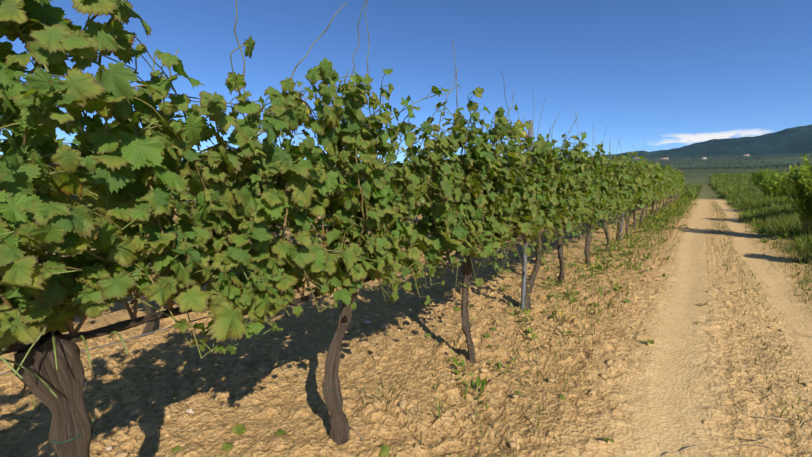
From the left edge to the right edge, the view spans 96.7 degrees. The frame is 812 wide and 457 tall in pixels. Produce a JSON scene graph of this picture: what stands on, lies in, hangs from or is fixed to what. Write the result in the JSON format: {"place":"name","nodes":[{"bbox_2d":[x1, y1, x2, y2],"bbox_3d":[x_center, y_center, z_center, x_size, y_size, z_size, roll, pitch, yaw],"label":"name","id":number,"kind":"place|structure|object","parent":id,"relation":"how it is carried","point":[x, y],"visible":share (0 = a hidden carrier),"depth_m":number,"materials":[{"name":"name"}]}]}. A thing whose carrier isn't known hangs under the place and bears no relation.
{"place":"outdoors","nodes":[
{"label":"outdoors","id":0,"kind":"place"},
{"bbox_2d":[52,278,535,442],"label":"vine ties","id":1,"kind":"object","parent":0,"point":[94,419],"visible":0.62,"depth_m":1.05,"materials":[{"name":"plastic"}]},
{"bbox_2d":[0,155,811,456],"bbox_3d":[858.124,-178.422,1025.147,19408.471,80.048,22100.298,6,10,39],"label":"ground","id":2,"kind":"structure","parent":0,"point":[664,392],"depth_m":2.75,"materials":[{"name":"soil"}]},
{"bbox_2d":[0,0,547,394],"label":"vine leaves","id":3,"kind":"object","parent":2,"relation":"on","point":[116,160],"visible":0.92,"depth_m":1.23,"materials":[{"name":"green plant"}]},
{"bbox_2d":[0,117,637,271],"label":"vine leaves","id":4,"kind":"object","parent":2,"relation":"on","point":[594,195],"visible":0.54,"depth_m":4.39,"materials":[{"name":"green plant"}]},
{"bbox_2d":[0,192,678,456],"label":"vine trunks","id":5,"kind":"object","parent":2,"relation":"on","point":[71,417],"visible":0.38,"depth_m":1.09,"materials":[{"name":"brown wood"}]},
{"bbox_2d":[0,0,682,409],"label":"shoots","id":6,"kind":"object","parent":5,"relation":"attached to","point":[108,218],"visible":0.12,"depth_m":1.50,"materials":[{"name":"green plant"}]},
{"bbox_2d":[0,69,680,374],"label":"trellis posts","id":7,"kind":"object","parent":2,"relation":"on","point":[524,261],"visible":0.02,"depth_m":2.22,"materials":[{"name":"metal"}]},
{"bbox_2d":[85,247,811,456],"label":"pebbles","id":8,"kind":"object","parent":2,"relation":"on","point":[401,405],"visible":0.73,"depth_m":2.43,"materials":[{"name":"beige stone"}]},
{"bbox_2d":[150,238,810,456],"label":"dry twigs","id":9,"kind":"object","parent":2,"relation":"on","point":[538,340],"visible":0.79,"depth_m":2.18,"materials":[{"name":"beige wood"}]},
{"bbox_2d":[172,224,804,456],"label":"fallen leaves","id":10,"kind":"object","parent":2,"relation":"on","point":[239,429],"visible":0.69,"depth_m":2.07,"materials":[{"name":"green plant"}]},
{"bbox_2d":[379,151,684,217],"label":"vine leaves","id":11,"kind":"object","parent":2,"relation":"on","point":[651,182],"visible":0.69,"depth_m":10.13,"materials":[{"name":"green plant"}]},
{"bbox_2d":[350,171,811,456],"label":"verge grass","id":12,"kind":"structure","parent":2,"relation":"on","point":[735,188],"depth_m":7.87,"materials":[{"name":"green plant"}]},
{"bbox_2d":[748,153,811,239],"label":"foliage","id":13,"kind":"object","parent":12,"relation":"on","point":[803,180],"depth_m":8.45,"materials":[{"name":"green plant"}]},
{"bbox_2d":[515,196,685,316],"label":"weed flowers","id":14,"kind":"object","parent":2,"relation":"on","point":[620,244],"visible":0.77,"depth_m":7.15,"materials":[{"name":"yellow plant"}]},
{"bbox_2d":[409,196,809,403],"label":"weeds","id":15,"kind":"object","parent":2,"relation":"on","point":[669,209],"visible":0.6,"depth_m":6.86,"materials":[{"name":"green plant"}]},
{"bbox_2d":[633,155,748,159],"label":"house walls","id":16,"kind":"structure","parent":2,"relation":"on","point":[701,158],"depth_m":1041.57,"materials":[{"name":"white paint"}]},
{"bbox_2d":[611,153,811,169],"bbox_3d":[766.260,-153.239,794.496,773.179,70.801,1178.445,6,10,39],"label":"trees","id":17,"kind":"object","parent":2,"relation":"on","point":[717,165],"visible":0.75,"depth_m":629.40,"materials":[{"name":"green plant"}]},
{"bbox_2d":[0,0,811,162],"label":"sky","id":18,"kind":"structure","parent":0,"point":[653,72],"materials":[{"name":"blue"}]},
{"bbox_2d":[532,124,811,161],"bbox_3d":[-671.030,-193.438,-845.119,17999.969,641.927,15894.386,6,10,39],"label":"hills","id":19,"kind":"structure","parent":0,"point":[796,140],"depth_m":3382.18,"materials":[{"name":"green plant"}]},
{"bbox_2d":[660,130,767,143],"bbox_3d":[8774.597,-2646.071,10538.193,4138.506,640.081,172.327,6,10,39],"label":"cloud","id":20,"kind":"structure","parent":0,"point":[688,138],"depth_m":10550.60,"materials":[{"name":"white"}]}
]}

